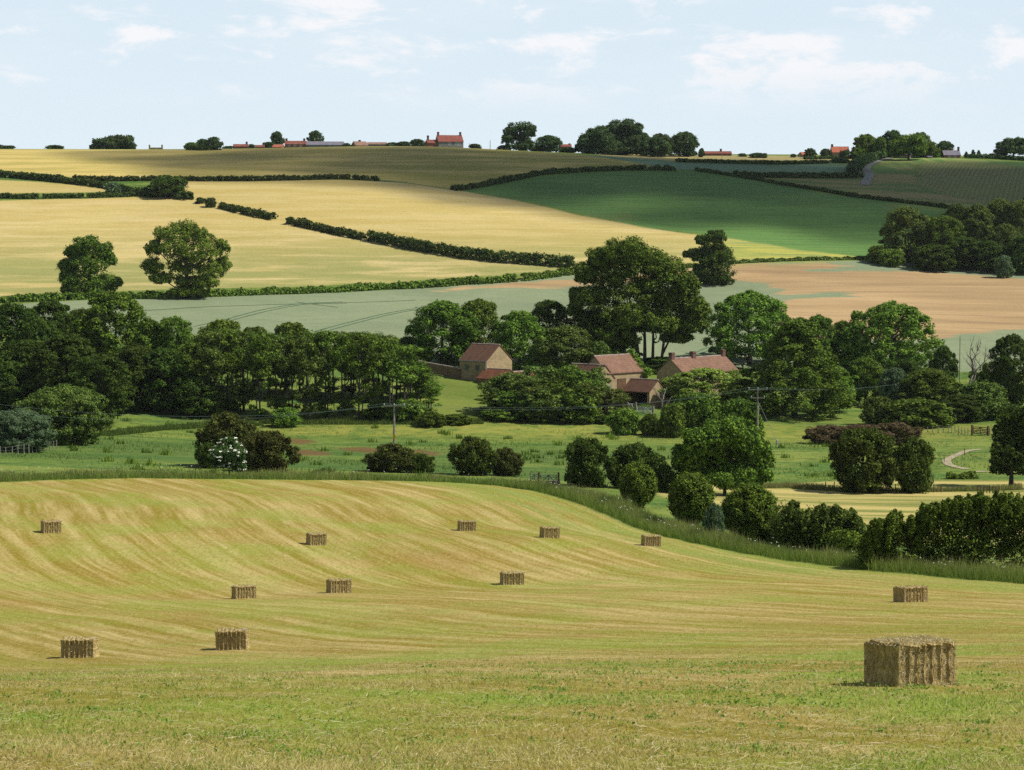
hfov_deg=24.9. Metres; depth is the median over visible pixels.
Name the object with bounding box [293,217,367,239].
hedge
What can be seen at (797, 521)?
ragged bushes
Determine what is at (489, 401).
alder tree
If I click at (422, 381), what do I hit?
alder tree
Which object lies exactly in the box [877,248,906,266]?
shrub
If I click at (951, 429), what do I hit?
post fence
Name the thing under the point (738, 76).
sky
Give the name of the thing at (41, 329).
broadleaf tree
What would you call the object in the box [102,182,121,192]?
bush
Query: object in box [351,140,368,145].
cottage
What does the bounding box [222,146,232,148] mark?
bush
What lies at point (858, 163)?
hedge
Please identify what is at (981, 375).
shrub
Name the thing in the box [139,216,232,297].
ash tree
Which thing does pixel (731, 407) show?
shrub
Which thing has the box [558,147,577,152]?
skyline tree
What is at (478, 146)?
skyline tree
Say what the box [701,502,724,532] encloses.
hawthorn bush
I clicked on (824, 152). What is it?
skyline tree
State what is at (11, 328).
broadleaf tree
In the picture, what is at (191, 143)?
skyline tree
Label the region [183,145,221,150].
hedge
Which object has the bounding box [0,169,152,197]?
hedge
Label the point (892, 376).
shrub
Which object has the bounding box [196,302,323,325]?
tyre track
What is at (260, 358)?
alder tree
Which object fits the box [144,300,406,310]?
tyre track
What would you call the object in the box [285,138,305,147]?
brick house
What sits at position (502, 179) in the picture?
hedge
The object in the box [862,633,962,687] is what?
hay bale
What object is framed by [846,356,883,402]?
broadleaf tree
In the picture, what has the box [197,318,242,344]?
shrub
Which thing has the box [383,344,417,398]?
alder tree
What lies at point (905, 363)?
broadleaf tree
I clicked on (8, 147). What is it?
bush
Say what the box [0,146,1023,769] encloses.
ground
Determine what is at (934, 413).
shrub
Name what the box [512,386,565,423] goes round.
shrub
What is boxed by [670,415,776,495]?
tree
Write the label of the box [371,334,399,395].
alder tree
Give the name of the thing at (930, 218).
broadleaf tree
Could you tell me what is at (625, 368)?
tall barn
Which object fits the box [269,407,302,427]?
shrub
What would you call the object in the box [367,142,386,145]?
long shed
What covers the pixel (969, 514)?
tall hedge
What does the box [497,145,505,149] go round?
skyline tree
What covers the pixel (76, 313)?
broadleaf tree
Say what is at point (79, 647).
hay bale
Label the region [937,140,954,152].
skyline tree
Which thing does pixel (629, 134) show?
skyline tree
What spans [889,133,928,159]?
skyline tree
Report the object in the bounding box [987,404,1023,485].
broadleaf tree
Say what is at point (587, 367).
barn wing
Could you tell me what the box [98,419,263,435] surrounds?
wood edge grass
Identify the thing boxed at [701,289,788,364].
ash tree
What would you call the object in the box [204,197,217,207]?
bush
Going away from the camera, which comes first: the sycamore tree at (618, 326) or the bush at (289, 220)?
the sycamore tree at (618, 326)
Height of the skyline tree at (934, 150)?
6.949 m
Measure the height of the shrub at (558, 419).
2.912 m
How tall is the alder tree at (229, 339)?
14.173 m
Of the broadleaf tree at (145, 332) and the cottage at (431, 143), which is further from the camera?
the cottage at (431, 143)
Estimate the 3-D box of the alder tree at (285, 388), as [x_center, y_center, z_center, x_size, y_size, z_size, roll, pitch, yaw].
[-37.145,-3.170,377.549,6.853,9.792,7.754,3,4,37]
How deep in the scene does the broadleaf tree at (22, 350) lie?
349.99 m
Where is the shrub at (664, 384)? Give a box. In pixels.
[659,377,679,403]
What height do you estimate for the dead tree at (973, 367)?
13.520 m
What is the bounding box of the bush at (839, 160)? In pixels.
[828,157,849,162]
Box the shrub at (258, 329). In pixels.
[242,326,271,344]
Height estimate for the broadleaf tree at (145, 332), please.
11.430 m
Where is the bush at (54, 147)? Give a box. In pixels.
[45,145,64,148]
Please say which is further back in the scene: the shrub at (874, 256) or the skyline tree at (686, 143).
the skyline tree at (686, 143)
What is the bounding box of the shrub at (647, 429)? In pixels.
[640,413,659,435]
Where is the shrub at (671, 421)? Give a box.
[654,403,687,437]
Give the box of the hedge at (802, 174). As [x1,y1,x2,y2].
[733,170,863,177]
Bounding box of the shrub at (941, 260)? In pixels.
[908,244,959,271]
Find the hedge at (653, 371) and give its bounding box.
[646,366,655,374]
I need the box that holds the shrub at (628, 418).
[604,408,642,434]
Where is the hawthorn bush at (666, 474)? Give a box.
[654,464,675,492]
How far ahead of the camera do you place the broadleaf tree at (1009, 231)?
630.62 m
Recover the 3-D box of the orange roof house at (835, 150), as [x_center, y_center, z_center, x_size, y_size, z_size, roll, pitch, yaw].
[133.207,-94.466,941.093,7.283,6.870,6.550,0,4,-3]
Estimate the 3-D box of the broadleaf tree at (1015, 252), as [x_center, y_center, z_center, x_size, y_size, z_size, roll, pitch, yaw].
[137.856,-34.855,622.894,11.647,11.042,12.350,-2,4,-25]
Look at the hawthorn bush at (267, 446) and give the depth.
254.28 m
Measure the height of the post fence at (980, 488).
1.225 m
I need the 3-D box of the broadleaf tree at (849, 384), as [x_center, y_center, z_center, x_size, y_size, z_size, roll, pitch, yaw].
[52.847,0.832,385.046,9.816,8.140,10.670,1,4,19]
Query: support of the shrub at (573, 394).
on the ground at (676, 212)
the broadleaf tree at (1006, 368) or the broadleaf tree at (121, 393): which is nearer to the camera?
the broadleaf tree at (121, 393)
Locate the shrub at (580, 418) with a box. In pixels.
[565,408,599,422]
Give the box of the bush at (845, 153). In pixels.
[839,149,851,158]
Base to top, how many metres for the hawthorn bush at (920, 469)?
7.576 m
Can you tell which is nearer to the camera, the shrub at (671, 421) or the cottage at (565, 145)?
the shrub at (671, 421)
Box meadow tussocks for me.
[0,410,998,489]
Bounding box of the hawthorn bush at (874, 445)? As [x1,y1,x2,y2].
[828,427,906,492]
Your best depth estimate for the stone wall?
404.21 m
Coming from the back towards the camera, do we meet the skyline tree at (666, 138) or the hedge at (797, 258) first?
the skyline tree at (666, 138)
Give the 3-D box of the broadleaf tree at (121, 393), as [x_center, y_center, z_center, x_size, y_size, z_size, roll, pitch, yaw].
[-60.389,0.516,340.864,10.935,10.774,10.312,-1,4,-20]
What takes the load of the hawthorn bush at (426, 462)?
on the ground at (676, 212)
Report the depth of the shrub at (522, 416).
356.43 m
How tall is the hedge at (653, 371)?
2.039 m
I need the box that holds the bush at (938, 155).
[932,153,941,157]
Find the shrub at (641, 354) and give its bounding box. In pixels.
[581,348,645,361]
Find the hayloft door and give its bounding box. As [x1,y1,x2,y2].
[617,378,625,392]
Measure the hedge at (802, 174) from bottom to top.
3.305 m
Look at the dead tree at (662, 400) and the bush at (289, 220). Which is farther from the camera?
the bush at (289, 220)
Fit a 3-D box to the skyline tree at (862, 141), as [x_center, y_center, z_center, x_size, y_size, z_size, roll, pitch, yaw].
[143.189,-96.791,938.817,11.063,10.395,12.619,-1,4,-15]
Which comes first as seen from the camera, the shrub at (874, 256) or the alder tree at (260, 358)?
the alder tree at (260, 358)
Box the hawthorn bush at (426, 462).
[408,453,435,473]
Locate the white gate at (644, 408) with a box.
[635,405,653,413]
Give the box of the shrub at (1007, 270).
[993,255,1014,277]
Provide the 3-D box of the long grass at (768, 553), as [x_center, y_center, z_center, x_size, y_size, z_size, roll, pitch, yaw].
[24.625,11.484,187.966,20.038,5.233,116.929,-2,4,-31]
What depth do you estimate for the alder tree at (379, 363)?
357.03 m
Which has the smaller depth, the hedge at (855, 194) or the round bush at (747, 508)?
the round bush at (747, 508)
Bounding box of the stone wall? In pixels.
[418,360,460,378]
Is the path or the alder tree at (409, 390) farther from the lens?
the alder tree at (409, 390)
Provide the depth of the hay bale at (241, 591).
146.61 m
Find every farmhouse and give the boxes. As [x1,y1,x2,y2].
[436,132,463,147]
[656,349,738,393]
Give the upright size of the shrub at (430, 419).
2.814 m
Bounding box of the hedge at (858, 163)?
[845,149,889,172]
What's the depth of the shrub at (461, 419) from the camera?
351.76 m
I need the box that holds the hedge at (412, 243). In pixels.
[365,229,575,267]
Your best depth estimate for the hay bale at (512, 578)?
160.06 m
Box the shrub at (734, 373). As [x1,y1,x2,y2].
[721,368,742,394]
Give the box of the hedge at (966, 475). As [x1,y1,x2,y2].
[945,470,978,478]
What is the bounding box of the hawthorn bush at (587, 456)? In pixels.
[562,437,618,487]
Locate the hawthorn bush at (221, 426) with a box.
[192,410,256,466]
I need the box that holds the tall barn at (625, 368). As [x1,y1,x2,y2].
[588,348,651,405]
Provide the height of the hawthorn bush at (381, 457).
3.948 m
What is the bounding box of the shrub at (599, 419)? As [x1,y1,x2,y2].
[593,415,618,423]
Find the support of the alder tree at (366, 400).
on the ground at (676, 212)
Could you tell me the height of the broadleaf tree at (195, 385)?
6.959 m
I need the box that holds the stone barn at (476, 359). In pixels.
[458,343,512,380]
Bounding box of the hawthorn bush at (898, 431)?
[875,420,922,445]
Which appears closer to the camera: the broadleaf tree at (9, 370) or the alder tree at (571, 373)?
the broadleaf tree at (9, 370)
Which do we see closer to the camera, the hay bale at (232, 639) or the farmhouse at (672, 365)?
the hay bale at (232, 639)
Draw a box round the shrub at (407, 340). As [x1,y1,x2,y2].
[397,336,421,364]
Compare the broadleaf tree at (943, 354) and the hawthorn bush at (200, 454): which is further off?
the broadleaf tree at (943, 354)
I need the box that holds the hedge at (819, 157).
[803,155,856,158]
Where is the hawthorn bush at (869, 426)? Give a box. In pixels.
[831,424,887,438]
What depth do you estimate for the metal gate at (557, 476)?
250.01 m
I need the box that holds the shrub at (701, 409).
[673,392,726,431]
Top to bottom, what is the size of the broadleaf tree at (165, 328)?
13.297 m
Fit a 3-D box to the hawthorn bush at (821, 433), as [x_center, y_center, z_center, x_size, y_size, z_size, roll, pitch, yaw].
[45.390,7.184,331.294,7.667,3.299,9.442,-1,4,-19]
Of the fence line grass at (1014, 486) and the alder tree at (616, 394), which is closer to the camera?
the fence line grass at (1014, 486)
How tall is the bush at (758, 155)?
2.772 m
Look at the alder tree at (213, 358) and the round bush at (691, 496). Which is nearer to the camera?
the round bush at (691, 496)
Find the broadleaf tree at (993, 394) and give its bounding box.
[958,381,1009,421]
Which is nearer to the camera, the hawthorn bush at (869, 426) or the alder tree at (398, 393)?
the hawthorn bush at (869, 426)
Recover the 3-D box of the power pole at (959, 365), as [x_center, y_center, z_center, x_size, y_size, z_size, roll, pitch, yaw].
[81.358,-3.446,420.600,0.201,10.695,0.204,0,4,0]
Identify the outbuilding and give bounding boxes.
[476,368,511,383]
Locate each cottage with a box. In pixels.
[233,142,248,148]
[255,143,264,147]
[272,144,284,147]
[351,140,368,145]
[425,135,437,146]
[559,143,571,150]
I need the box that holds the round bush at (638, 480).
[615,461,657,507]
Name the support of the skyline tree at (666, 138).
on the ground at (676, 212)
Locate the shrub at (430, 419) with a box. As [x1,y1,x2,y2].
[414,411,447,427]
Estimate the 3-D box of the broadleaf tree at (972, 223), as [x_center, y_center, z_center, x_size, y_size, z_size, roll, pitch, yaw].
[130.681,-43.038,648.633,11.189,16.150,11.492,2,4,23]
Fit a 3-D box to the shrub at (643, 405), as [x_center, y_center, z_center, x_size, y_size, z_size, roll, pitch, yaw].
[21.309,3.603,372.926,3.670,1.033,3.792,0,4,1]
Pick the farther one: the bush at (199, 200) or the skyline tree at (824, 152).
the skyline tree at (824, 152)
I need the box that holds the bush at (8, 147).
[1,145,15,148]
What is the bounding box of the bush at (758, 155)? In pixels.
[747,152,767,157]
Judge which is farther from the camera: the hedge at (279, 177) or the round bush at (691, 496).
the hedge at (279, 177)
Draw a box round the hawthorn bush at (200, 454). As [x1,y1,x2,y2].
[194,441,218,468]
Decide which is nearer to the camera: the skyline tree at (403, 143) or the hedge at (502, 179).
the hedge at (502, 179)
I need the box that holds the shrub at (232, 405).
[208,398,242,414]
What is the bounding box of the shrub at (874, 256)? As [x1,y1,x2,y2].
[864,245,889,263]
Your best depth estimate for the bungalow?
944.01 m
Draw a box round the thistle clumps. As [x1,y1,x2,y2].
[67,416,935,486]
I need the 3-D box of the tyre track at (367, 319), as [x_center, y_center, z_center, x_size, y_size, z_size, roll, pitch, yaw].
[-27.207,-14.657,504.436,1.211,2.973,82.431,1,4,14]
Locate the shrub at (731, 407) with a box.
[716,398,764,429]
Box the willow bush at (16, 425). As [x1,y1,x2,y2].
[0,407,57,452]
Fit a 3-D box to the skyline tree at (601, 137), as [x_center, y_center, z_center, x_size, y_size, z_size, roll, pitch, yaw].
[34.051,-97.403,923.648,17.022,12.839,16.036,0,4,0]
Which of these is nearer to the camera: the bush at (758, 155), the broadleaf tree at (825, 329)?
the broadleaf tree at (825, 329)
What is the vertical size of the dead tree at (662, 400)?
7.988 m
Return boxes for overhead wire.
[2,403,383,420]
[7,403,403,416]
[384,388,742,409]
[404,387,765,407]
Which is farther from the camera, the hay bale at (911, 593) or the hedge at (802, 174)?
the hedge at (802, 174)
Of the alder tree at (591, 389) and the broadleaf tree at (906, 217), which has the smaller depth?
the alder tree at (591, 389)
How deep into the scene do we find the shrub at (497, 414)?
357.02 m
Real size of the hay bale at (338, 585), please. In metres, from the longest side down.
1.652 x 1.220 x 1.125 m
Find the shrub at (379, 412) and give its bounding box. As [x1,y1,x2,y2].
[361,408,392,419]
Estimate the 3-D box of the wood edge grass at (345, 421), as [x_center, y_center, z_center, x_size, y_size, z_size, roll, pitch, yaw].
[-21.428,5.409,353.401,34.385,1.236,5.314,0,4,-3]
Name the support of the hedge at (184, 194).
on the ground at (676, 212)
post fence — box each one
[0,440,56,455]
[927,425,971,434]
[977,485,999,492]
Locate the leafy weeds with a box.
[0,506,1023,757]
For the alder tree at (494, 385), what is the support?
on the ground at (676, 212)
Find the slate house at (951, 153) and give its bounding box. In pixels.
[942,147,960,157]
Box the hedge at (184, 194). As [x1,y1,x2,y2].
[170,190,193,199]
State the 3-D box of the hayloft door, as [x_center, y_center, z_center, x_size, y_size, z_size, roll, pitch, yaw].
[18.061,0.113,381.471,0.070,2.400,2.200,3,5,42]
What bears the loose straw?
on the ground at (676, 212)
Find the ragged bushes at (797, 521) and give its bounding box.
[764,499,868,549]
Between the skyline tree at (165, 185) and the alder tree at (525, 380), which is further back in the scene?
the skyline tree at (165, 185)
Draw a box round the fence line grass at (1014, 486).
[718,481,1023,491]
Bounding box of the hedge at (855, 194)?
[694,167,948,208]
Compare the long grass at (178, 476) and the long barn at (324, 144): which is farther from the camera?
the long barn at (324, 144)
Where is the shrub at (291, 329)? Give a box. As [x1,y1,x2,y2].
[270,321,309,336]
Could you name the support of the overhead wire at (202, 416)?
attached to the power pole at (393, 405)
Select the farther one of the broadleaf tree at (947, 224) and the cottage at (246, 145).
the cottage at (246, 145)
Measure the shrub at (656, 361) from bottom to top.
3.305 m
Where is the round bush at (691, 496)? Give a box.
[666,471,715,525]
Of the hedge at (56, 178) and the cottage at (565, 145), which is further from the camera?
the cottage at (565, 145)
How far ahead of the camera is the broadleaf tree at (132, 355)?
353.98 m
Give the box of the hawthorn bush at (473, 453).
[446,435,499,475]
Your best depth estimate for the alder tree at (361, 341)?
353.98 m
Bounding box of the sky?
[0,0,1023,155]
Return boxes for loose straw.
[0,597,1023,769]
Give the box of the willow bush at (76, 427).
[12,383,115,445]
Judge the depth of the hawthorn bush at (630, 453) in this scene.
251.92 m
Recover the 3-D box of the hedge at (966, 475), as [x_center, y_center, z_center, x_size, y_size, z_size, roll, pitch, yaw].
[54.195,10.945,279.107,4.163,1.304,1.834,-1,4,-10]
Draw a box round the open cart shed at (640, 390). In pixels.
[623,378,665,406]
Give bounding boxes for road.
[860,158,891,184]
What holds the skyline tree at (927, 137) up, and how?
on the ground at (676, 212)
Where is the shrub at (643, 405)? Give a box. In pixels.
[638,404,655,409]
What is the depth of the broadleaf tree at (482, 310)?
425.97 m
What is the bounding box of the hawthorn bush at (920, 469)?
[893,435,935,493]
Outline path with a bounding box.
[942,449,982,468]
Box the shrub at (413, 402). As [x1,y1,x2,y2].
[385,398,424,420]
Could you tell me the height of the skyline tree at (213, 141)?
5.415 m
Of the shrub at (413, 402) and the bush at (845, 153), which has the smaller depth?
the shrub at (413, 402)
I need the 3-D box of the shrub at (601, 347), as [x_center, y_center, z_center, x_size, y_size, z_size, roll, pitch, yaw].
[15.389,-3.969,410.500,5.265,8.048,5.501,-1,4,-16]
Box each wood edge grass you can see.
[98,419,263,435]
[259,416,483,424]
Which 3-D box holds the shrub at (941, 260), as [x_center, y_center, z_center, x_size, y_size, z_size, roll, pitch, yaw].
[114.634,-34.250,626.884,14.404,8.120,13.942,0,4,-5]
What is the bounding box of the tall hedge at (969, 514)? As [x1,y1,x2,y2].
[853,488,1023,570]
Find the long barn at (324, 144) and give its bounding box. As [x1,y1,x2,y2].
[306,141,344,146]
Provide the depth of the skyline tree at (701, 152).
932.13 m
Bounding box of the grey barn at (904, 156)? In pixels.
[891,154,914,157]
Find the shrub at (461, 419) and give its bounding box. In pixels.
[442,413,474,424]
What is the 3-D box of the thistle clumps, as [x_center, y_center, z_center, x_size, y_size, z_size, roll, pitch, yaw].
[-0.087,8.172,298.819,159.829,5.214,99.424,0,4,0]
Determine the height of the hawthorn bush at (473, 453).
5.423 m
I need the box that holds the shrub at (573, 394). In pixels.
[548,386,600,423]
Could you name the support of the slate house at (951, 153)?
on the ground at (676, 212)
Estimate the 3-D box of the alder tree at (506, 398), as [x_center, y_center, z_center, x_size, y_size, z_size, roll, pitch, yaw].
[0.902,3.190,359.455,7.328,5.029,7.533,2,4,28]
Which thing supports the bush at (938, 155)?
on the ground at (676, 212)
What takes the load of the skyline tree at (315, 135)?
on the ground at (676, 212)
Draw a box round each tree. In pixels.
[0,301,42,378]
[0,339,71,400]
[0,360,40,409]
[8,317,68,384]
[24,332,103,392]
[32,299,82,367]
[55,234,124,299]
[65,307,107,363]
[66,352,135,417]
[67,291,156,382]
[89,134,137,148]
[101,342,173,410]
[105,397,135,411]
[121,318,167,347]
[131,346,192,411]
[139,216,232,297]
[146,175,187,196]
[148,315,201,390]
[168,374,222,416]
[171,341,220,395]
[184,142,197,146]
[191,330,232,417]
[195,138,208,145]
[198,328,237,395]
[205,136,223,148]
[207,327,251,409]
[215,328,247,389]
[228,330,256,411]
[236,333,282,419]
[237,330,265,393]
[251,332,288,395]
[262,142,274,147]
[263,335,297,411]
[270,131,284,143]
[276,336,297,392]
[276,339,305,409]
[283,336,310,395]
[289,335,327,419]
[295,332,335,400]
[303,329,346,417]
[306,130,324,140]
[319,329,345,393]
[326,332,357,414]
[335,331,363,397]
[336,331,379,419]
[354,334,398,416]
[355,331,384,402]
[369,337,406,409]
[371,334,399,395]
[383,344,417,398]
[385,142,396,145]
[385,344,424,420]
[394,356,432,398]
[396,141,412,145]
[402,360,434,403]
[404,299,483,364]
[409,139,424,145]
[409,378,445,411]
[415,371,442,396]
[450,298,506,350]
[468,143,481,148]
[473,394,499,413]
[475,371,529,410]
[493,310,546,369]
[495,390,538,421]
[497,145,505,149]
[500,372,551,402]
[501,121,536,150]
[518,382,555,421]
[522,365,567,387]
[527,146,546,151]
[528,299,572,351]
[531,325,593,375]
[534,135,562,151]
[538,363,602,389]
[543,379,579,411]
[555,381,607,424]
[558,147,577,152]
[566,235,713,366]
[576,126,618,154]
[579,365,611,411]
[594,117,647,155]
[596,388,634,415]
[635,135,671,156]
[652,374,674,417]
[653,133,673,154]
[657,367,750,404]
[668,131,699,155]
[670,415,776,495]
[682,229,737,284]
[698,148,704,156]
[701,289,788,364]
[731,316,855,420]
[801,366,859,410]
[803,148,817,156]
[803,314,841,369]
[819,148,830,155]
[830,320,861,368]
[837,300,946,373]
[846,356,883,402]
[849,148,866,157]
[851,133,875,152]
[872,136,887,155]
[878,205,931,261]
[882,129,902,156]
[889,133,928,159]
[889,357,927,398]
[896,367,962,402]
[908,215,942,245]
[913,132,931,156]
[921,215,966,252]
[923,141,940,156]
[927,345,959,392]
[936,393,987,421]
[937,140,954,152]
[939,203,970,247]
[943,236,985,269]
[960,203,995,250]
[967,337,993,383]
[968,240,1007,271]
[979,197,1020,237]
[987,332,1023,406]
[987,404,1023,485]
[989,223,1020,263]
[993,136,1023,155]
[1000,198,1023,244]
[1002,235,1023,274]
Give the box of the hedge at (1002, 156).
[966,153,1023,160]
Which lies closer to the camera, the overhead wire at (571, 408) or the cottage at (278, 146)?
the overhead wire at (571, 408)
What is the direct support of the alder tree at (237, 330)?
on the ground at (676, 212)
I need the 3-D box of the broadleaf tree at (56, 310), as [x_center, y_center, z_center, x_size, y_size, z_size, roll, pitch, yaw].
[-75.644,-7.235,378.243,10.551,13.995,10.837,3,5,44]
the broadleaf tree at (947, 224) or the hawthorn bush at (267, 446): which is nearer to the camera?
the hawthorn bush at (267, 446)
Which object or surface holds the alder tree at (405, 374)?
on the ground at (676, 212)
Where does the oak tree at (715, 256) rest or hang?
on the ground at (676, 212)
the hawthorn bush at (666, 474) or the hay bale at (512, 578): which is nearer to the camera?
the hay bale at (512, 578)
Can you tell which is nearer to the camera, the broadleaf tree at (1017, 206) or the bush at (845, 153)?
the broadleaf tree at (1017, 206)
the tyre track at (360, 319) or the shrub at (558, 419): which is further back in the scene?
the tyre track at (360, 319)
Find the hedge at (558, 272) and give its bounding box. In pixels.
[520,266,574,280]
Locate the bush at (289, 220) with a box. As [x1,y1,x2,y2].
[285,217,294,223]
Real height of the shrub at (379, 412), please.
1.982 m
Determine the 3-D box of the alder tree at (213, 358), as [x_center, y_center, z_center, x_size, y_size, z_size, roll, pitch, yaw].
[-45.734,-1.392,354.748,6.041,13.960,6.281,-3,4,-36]
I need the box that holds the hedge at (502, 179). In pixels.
[450,164,675,190]
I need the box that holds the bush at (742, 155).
[737,153,746,156]
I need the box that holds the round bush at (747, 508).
[720,482,779,540]
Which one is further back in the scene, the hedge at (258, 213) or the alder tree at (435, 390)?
the hedge at (258, 213)
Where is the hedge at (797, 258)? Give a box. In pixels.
[684,255,866,267]
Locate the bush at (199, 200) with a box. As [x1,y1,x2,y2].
[194,197,205,203]
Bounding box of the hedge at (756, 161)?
[675,158,829,164]
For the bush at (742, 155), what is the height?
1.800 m
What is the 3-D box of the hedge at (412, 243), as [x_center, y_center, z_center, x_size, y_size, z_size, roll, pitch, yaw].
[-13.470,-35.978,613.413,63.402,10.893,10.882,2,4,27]
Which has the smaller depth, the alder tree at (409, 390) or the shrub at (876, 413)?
the shrub at (876, 413)
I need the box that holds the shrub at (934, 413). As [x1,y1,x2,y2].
[881,398,956,427]
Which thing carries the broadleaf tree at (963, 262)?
on the ground at (676, 212)
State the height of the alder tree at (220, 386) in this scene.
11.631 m
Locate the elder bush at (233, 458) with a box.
[208,435,247,475]
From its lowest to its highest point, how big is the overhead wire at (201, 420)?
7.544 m
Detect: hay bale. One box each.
[40,519,61,533]
[60,635,99,658]
[215,627,249,649]
[231,584,256,598]
[306,531,326,545]
[326,577,351,592]
[457,519,475,530]
[499,570,524,584]
[539,526,559,537]
[641,534,661,546]
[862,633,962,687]
[893,584,928,602]
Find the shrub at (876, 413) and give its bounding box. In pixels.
[857,396,896,424]
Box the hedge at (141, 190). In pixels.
[137,187,152,195]
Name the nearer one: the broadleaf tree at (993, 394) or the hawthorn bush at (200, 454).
the hawthorn bush at (200, 454)
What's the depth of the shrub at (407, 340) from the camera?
419.32 m
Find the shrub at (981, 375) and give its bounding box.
[968,362,1020,399]
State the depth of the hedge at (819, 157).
928.73 m
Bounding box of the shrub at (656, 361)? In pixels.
[643,356,668,370]
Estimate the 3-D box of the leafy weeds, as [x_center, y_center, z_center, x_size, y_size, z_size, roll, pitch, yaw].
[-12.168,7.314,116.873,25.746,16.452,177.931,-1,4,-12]
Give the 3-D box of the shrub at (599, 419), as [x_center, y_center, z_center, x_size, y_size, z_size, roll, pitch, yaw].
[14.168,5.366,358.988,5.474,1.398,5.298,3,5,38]
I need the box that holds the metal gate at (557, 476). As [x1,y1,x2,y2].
[538,472,559,480]
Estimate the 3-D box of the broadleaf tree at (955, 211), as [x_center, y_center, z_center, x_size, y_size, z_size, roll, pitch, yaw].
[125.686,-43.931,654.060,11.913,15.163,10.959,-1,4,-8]
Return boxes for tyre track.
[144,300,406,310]
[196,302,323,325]
[201,303,319,327]
[316,307,420,330]
[327,309,416,330]
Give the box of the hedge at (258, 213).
[217,201,278,219]
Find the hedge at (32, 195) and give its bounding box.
[0,191,135,198]
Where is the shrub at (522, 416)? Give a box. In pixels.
[507,404,545,422]
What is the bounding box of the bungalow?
[705,149,731,155]
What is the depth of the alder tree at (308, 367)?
353.94 m
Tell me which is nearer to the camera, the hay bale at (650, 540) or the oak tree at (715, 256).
the hay bale at (650, 540)
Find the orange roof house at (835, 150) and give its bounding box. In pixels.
[830,144,849,155]
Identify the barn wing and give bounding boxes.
[565,363,614,405]
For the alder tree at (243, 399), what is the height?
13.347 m
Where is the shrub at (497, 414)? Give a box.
[478,408,517,420]
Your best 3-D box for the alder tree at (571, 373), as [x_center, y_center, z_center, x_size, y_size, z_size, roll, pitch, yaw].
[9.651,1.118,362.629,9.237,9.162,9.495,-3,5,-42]
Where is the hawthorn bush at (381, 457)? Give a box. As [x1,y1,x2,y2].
[360,442,417,472]
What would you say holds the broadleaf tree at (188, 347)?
on the ground at (676, 212)
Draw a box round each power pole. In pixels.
[383,404,404,443]
[748,387,776,440]
[959,350,959,381]
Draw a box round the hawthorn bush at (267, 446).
[244,430,301,471]
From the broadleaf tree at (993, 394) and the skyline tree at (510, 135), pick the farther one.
the skyline tree at (510, 135)
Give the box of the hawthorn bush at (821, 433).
[801,424,842,443]
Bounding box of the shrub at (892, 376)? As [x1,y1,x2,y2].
[877,367,908,401]
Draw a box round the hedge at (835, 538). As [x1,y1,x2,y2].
[757,521,865,553]
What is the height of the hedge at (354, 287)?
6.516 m
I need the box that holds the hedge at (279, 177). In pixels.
[72,173,379,180]
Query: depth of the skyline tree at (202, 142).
937.07 m
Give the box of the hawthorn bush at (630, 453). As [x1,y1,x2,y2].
[603,439,668,487]
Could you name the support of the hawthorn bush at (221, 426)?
on the ground at (676, 212)
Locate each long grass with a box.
[0,468,566,490]
[500,478,1023,583]
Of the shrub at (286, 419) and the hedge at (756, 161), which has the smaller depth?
the shrub at (286, 419)
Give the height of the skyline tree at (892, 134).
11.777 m
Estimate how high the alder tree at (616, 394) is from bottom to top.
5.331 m
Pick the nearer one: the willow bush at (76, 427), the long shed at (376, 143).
the willow bush at (76, 427)
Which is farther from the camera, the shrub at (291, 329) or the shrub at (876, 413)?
the shrub at (291, 329)
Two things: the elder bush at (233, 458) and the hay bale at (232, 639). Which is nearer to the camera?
the hay bale at (232, 639)
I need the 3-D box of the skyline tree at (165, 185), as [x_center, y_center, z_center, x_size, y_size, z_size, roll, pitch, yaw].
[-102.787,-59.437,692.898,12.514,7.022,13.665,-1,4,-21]
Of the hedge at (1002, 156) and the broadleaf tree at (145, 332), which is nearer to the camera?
the broadleaf tree at (145, 332)
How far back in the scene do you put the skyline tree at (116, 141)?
926.27 m
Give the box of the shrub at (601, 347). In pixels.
[584,340,611,362]
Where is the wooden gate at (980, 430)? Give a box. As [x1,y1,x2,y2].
[971,425,988,435]
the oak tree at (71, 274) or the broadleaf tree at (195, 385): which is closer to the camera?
the broadleaf tree at (195, 385)
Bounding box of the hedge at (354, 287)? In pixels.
[0,273,518,302]
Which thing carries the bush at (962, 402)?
on the ground at (676, 212)
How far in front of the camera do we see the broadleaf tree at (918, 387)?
390.78 m
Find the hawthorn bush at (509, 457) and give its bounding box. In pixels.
[490,447,524,475]
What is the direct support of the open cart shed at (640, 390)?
on the ground at (676, 212)
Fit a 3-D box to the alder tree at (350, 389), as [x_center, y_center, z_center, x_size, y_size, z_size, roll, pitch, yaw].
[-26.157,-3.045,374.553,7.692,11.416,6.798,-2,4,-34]
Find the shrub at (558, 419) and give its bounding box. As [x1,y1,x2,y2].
[535,407,571,423]
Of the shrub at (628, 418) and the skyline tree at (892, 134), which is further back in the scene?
the skyline tree at (892, 134)

